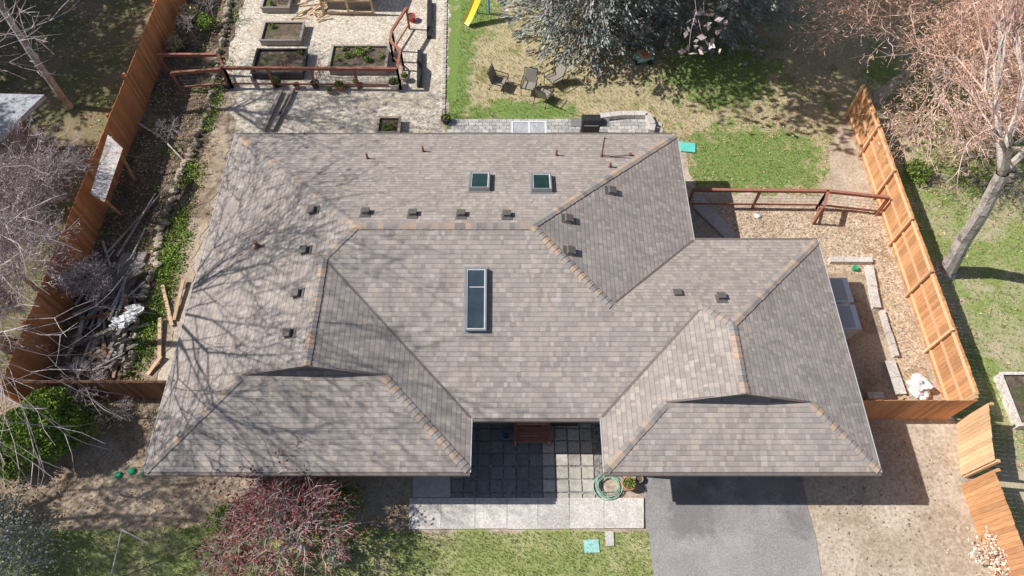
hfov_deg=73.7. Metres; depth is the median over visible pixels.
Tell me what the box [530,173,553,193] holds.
skylight
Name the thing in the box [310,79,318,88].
flower pot
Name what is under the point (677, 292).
roof vent
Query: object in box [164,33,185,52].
dry grass clump
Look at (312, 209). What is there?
roof vent
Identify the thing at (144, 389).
cedar fence
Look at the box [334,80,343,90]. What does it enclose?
flower pot
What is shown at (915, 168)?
green shrub
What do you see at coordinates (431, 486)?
concrete pad
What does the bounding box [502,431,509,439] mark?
flower pot
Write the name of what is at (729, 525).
driveway
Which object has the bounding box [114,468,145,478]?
irrigation valve covers
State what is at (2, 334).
bare tree
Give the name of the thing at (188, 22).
bare shrub
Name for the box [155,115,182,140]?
bare shrub
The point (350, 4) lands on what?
chicken coop
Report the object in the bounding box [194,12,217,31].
green shrub
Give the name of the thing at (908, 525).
pebbles
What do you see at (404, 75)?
flower pot
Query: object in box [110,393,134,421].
bare shrub
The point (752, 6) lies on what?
blue spruce tree
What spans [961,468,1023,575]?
cedar fence
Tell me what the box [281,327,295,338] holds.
roof vent
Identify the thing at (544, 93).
patio chair
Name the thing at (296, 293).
roof vent
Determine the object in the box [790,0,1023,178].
maple tree
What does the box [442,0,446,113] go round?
paver edging
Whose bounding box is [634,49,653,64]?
toy car
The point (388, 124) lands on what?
raised bed
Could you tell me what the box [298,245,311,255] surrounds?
roof vent
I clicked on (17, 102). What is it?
neighbour shed
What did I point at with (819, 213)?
yard rail fence
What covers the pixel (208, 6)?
bare shrub
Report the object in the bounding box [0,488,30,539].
sage shrub
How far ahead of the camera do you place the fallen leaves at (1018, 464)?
27.38 m
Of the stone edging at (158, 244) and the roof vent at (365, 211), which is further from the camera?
the stone edging at (158, 244)
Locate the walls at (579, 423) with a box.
[472,422,599,424]
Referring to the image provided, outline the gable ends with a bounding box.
[241,366,810,401]
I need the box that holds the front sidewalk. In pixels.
[409,498,643,529]
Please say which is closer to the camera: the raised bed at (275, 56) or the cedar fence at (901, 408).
the cedar fence at (901, 408)
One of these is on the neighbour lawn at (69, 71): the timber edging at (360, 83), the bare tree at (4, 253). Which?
the bare tree at (4, 253)
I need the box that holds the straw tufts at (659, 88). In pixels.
[454,0,848,194]
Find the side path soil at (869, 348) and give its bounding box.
[828,274,901,399]
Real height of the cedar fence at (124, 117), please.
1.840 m
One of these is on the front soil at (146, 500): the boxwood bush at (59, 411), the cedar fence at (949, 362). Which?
the boxwood bush at (59, 411)
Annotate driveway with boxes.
[642,476,821,575]
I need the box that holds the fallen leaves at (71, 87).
[0,0,153,279]
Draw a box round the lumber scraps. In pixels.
[291,0,329,21]
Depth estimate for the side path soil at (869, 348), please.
24.29 m
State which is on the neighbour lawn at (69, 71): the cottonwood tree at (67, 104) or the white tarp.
the cottonwood tree at (67, 104)
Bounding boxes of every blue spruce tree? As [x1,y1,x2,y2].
[497,0,700,77]
[606,0,801,61]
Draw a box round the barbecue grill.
[571,115,608,132]
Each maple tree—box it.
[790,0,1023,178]
[873,0,1023,280]
[894,0,1023,144]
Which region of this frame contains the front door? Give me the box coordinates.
[551,422,577,425]
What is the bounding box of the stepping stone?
[605,531,613,546]
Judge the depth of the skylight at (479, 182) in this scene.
23.10 m
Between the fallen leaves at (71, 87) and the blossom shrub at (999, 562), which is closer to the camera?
the blossom shrub at (999, 562)
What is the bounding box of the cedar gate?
[957,402,1000,477]
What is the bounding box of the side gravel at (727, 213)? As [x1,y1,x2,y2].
[718,205,935,399]
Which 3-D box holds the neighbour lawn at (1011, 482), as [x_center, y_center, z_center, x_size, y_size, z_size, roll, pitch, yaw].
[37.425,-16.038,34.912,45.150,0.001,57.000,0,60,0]
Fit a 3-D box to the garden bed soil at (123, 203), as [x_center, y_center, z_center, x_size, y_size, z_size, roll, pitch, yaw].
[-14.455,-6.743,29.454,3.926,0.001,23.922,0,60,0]
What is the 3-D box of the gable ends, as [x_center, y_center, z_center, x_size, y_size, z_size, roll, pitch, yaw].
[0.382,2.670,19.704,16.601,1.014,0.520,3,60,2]
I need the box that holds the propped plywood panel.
[91,135,135,215]
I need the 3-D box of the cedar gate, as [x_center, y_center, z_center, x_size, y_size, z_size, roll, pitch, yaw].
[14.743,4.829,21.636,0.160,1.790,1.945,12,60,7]
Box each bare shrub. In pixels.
[52,249,117,308]
[56,359,110,410]
[108,482,131,500]
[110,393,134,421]
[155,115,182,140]
[172,9,195,38]
[195,0,220,22]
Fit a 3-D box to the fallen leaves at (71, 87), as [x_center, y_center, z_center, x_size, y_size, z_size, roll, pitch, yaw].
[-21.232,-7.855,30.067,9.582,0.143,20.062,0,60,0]
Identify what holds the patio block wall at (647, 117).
on the paver patio
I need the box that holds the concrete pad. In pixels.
[413,476,450,497]
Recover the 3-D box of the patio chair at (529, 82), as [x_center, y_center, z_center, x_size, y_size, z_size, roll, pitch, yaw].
[0.771,-9.113,30.281,0.700,1.003,0.808,10,60,6]
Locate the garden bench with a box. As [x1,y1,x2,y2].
[514,422,550,445]
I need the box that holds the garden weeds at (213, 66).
[45,0,243,378]
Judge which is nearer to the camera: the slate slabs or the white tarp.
the white tarp
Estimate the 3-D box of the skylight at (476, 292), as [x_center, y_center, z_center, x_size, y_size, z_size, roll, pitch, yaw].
[-1.102,0.330,20.886,0.760,0.797,1.966,0,60,0]
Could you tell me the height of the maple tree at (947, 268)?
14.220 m
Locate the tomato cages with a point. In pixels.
(315, 61)
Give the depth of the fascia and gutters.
19.42 m
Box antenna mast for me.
[599,137,631,157]
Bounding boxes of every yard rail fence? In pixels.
[688,188,890,215]
[812,190,829,224]
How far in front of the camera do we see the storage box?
24.10 m
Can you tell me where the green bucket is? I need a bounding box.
[852,265,858,271]
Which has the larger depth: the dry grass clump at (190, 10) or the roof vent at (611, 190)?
the dry grass clump at (190, 10)
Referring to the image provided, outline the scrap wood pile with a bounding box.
[58,262,148,379]
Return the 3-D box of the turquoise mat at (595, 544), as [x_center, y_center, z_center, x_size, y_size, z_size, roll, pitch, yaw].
[2.426,7.880,20.841,0.463,0.030,0.380,-2,60,-1]
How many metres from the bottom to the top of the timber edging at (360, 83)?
0.100 m
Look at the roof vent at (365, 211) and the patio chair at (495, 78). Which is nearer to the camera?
the roof vent at (365, 211)
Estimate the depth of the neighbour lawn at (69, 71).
31.30 m
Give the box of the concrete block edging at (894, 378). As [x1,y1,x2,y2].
[828,257,906,399]
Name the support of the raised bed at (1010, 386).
on the neighbour lawn at (1011, 482)
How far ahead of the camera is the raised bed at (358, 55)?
31.26 m
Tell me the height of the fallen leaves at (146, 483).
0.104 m
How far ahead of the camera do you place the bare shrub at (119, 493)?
21.14 m
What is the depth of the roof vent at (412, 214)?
21.77 m
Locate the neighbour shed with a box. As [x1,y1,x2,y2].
[0,93,46,175]
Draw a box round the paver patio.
[447,119,662,132]
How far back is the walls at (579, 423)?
22.70 m
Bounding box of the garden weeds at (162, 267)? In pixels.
[121,80,223,379]
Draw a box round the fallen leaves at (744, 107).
[639,33,846,193]
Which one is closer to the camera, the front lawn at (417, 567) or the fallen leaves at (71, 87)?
the front lawn at (417, 567)
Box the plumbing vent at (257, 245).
[253,240,259,249]
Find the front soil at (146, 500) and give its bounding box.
[0,394,417,536]
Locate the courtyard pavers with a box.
[451,424,594,497]
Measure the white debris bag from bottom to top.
0.674 m
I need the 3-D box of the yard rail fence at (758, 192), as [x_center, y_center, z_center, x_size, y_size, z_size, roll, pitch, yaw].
[10.770,-3.453,26.853,7.580,1.172,0.310,3,60,1]
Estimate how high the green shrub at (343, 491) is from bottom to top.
1.199 m
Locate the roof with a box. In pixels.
[143,134,880,471]
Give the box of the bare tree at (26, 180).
[0,104,115,235]
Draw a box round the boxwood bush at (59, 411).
[0,386,98,465]
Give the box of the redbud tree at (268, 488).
[185,435,375,575]
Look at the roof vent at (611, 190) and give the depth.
23.20 m
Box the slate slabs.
[98,252,148,306]
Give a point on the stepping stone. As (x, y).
(609, 537)
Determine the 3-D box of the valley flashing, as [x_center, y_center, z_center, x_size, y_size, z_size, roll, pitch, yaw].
[0.628,1.185,20.866,12.199,1.562,5.807,-7,60,-4]
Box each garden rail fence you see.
[157,7,409,89]
[170,67,228,91]
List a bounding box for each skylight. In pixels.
[463,267,488,332]
[468,172,491,192]
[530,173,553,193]
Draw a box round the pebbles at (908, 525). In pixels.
[817,442,982,575]
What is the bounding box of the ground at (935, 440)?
[131,0,1003,575]
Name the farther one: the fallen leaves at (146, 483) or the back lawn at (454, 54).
the back lawn at (454, 54)
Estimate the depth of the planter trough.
32.27 m
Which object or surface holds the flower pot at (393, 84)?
on the gravel yard at (413, 103)
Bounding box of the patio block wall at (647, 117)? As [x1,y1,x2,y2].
[600,111,655,132]
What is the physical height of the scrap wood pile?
0.689 m
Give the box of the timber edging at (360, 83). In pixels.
[325,82,389,86]
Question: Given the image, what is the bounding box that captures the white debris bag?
[906,373,933,399]
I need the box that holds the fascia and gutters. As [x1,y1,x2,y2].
[142,133,881,475]
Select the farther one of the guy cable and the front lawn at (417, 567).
the guy cable
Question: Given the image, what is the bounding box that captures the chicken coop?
[319,0,373,14]
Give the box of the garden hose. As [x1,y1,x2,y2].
[593,473,622,500]
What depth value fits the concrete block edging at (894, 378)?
24.54 m
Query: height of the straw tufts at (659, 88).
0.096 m
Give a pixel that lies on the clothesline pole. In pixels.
(125, 531)
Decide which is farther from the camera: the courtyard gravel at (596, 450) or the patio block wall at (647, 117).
the patio block wall at (647, 117)
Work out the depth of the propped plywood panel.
25.88 m
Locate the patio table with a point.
(528, 126)
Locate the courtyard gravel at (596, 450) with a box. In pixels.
[451,425,602,501]
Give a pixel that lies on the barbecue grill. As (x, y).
(589, 123)
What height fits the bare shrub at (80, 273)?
2.179 m
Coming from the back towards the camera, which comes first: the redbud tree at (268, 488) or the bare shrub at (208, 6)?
the bare shrub at (208, 6)
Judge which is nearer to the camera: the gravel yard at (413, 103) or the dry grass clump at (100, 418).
the dry grass clump at (100, 418)
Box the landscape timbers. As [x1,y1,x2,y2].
[262,88,294,131]
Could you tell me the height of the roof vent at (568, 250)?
0.201 m
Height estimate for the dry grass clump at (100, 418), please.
0.901 m
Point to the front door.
(564, 423)
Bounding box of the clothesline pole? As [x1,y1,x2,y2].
[110,529,148,575]
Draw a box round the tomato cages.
[275,0,329,80]
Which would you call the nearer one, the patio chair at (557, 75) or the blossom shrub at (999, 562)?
the blossom shrub at (999, 562)
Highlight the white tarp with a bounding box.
[108,304,144,330]
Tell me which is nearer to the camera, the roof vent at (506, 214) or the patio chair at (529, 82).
the roof vent at (506, 214)
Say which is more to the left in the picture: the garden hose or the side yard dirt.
the side yard dirt
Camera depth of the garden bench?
22.16 m
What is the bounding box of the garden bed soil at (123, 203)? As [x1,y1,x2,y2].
[44,0,243,379]
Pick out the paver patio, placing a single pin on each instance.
(632, 126)
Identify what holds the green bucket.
on the side gravel at (727, 213)
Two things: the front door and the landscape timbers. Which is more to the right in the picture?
the front door
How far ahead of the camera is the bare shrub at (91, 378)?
22.28 m
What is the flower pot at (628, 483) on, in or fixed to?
on the ground at (935, 440)
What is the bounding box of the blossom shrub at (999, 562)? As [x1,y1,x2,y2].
[968,526,1023,575]
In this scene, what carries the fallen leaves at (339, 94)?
on the gravel yard at (413, 103)
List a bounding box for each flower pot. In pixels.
[220,79,231,89]
[272,76,280,87]
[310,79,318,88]
[325,86,332,94]
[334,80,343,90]
[387,75,398,90]
[401,72,407,81]
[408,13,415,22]
[441,113,450,124]
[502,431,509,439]
[622,476,635,490]
[635,476,642,482]
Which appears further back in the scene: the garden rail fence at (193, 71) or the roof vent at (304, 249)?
the garden rail fence at (193, 71)
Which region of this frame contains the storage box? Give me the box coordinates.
[829,278,861,339]
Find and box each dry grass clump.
[82,399,117,433]
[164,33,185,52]
[177,2,203,24]
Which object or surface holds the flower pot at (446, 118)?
on the back lawn at (454, 54)
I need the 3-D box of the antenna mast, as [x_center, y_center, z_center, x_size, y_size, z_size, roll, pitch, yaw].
[3.738,-5.035,24.258,1.197,1.030,0.179,-6,60,-3]
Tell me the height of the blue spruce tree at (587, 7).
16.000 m
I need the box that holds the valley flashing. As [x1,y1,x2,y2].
[327,240,699,417]
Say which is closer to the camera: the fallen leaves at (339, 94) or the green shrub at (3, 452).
the green shrub at (3, 452)
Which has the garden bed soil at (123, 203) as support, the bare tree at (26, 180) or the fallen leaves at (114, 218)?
the fallen leaves at (114, 218)
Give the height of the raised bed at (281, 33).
0.519 m
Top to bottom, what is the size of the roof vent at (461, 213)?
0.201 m
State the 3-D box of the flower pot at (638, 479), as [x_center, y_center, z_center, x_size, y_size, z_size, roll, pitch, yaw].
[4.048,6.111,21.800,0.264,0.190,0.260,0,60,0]
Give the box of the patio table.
[511,121,546,132]
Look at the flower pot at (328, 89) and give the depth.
30.37 m
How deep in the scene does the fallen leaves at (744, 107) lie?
30.14 m
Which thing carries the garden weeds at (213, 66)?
on the garden bed soil at (123, 203)
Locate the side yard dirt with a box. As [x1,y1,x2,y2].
[138,75,238,418]
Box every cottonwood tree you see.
[0,0,73,109]
[0,0,155,510]
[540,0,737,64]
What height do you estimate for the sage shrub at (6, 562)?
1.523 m
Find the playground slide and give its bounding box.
[463,0,489,25]
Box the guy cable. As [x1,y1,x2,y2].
[644,1,708,97]
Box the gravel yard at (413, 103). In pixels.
[208,0,450,147]
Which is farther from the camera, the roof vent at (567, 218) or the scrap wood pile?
the scrap wood pile
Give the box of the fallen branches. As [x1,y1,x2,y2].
[74,122,182,322]
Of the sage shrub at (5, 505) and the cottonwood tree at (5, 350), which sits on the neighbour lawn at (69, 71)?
the cottonwood tree at (5, 350)
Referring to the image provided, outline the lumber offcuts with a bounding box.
[111,280,184,377]
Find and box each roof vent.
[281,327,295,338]
[290,288,304,298]
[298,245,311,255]
[306,205,319,215]
[359,207,370,216]
[407,209,417,218]
[455,209,466,218]
[501,210,511,219]
[561,213,573,223]
[563,245,575,256]
[605,185,616,195]
[673,289,682,295]
[715,292,727,302]
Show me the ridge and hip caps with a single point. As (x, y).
(651, 419)
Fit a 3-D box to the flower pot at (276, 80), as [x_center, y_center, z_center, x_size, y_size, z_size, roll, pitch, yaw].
[-10.592,-9.264,30.634,0.448,0.511,0.433,0,60,0]
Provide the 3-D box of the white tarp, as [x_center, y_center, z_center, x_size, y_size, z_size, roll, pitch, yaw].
[-13.737,1.036,24.372,1.320,0.382,0.814,-34,65,-18]
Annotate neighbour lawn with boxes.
[0,0,155,382]
[847,0,1023,539]
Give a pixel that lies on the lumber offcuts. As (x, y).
(159, 355)
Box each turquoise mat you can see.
[583,539,599,552]
[679,142,694,152]
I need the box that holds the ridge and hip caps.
[143,133,880,473]
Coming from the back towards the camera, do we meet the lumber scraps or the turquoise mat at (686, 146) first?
the lumber scraps
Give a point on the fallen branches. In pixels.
(137, 220)
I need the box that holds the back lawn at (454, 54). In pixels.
[445,0,871,195]
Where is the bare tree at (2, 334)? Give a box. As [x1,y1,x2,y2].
[0,259,53,363]
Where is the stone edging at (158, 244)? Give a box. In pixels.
[120,0,234,376]
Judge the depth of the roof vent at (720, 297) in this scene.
21.07 m
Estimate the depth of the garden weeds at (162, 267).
26.30 m
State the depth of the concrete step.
27.07 m
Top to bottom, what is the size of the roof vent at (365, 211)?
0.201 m
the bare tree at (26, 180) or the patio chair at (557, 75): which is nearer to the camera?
the bare tree at (26, 180)
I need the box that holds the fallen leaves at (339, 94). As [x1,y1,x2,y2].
[218,1,442,132]
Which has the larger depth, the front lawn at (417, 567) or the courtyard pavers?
the courtyard pavers
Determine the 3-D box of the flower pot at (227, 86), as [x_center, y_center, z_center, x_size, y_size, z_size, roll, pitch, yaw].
[-12.805,-9.137,30.688,0.484,0.290,0.477,0,60,0]
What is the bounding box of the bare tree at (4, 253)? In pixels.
[0,188,91,324]
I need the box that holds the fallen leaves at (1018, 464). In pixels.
[815,0,1023,470]
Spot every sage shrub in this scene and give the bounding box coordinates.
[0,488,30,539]
[0,509,69,575]
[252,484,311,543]
[326,539,353,567]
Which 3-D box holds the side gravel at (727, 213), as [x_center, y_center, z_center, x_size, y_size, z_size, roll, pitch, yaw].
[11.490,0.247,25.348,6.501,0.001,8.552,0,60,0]
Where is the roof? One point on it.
(559, 339)
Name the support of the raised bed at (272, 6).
on the gravel yard at (413, 103)
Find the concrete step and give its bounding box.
[694,195,736,237]
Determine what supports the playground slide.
on the back lawn at (454, 54)
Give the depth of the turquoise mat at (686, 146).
28.91 m
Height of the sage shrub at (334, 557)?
0.733 m
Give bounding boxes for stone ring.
[959,152,1016,185]
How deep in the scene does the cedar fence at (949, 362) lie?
24.98 m
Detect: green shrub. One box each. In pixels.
[0,432,25,477]
[0,457,38,488]
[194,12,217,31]
[205,498,243,537]
[315,476,372,531]
[900,156,935,184]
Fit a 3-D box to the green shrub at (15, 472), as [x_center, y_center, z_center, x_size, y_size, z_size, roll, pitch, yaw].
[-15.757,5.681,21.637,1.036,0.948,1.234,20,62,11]
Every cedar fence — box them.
[0,0,185,402]
[11,378,166,399]
[844,84,978,399]
[863,395,978,418]
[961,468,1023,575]
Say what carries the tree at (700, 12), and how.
on the back lawn at (454, 54)
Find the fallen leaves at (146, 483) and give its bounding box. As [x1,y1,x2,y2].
[0,400,404,531]
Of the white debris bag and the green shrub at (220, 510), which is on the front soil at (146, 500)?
the green shrub at (220, 510)
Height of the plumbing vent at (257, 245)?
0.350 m
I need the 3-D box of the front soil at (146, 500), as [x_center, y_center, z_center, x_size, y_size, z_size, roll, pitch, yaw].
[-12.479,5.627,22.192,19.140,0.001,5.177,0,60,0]
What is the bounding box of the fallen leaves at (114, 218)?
[49,0,243,379]
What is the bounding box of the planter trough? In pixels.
[417,0,431,87]
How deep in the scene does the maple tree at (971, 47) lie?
24.57 m
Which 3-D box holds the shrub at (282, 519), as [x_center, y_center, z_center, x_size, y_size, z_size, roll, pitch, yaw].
[-7.146,6.698,20.924,1.752,1.152,1.819,-35,65,-18]
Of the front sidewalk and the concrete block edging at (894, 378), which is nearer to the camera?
the front sidewalk
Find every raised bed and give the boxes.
[250,48,308,78]
[258,21,305,45]
[260,0,292,12]
[327,44,389,74]
[375,116,401,132]
[993,372,1023,428]
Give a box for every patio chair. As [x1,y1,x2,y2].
[487,64,508,93]
[520,67,537,97]
[533,83,553,107]
[544,60,566,89]
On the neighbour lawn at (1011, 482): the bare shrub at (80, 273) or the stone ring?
the stone ring
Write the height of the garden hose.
0.132 m
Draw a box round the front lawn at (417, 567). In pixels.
[0,521,652,575]

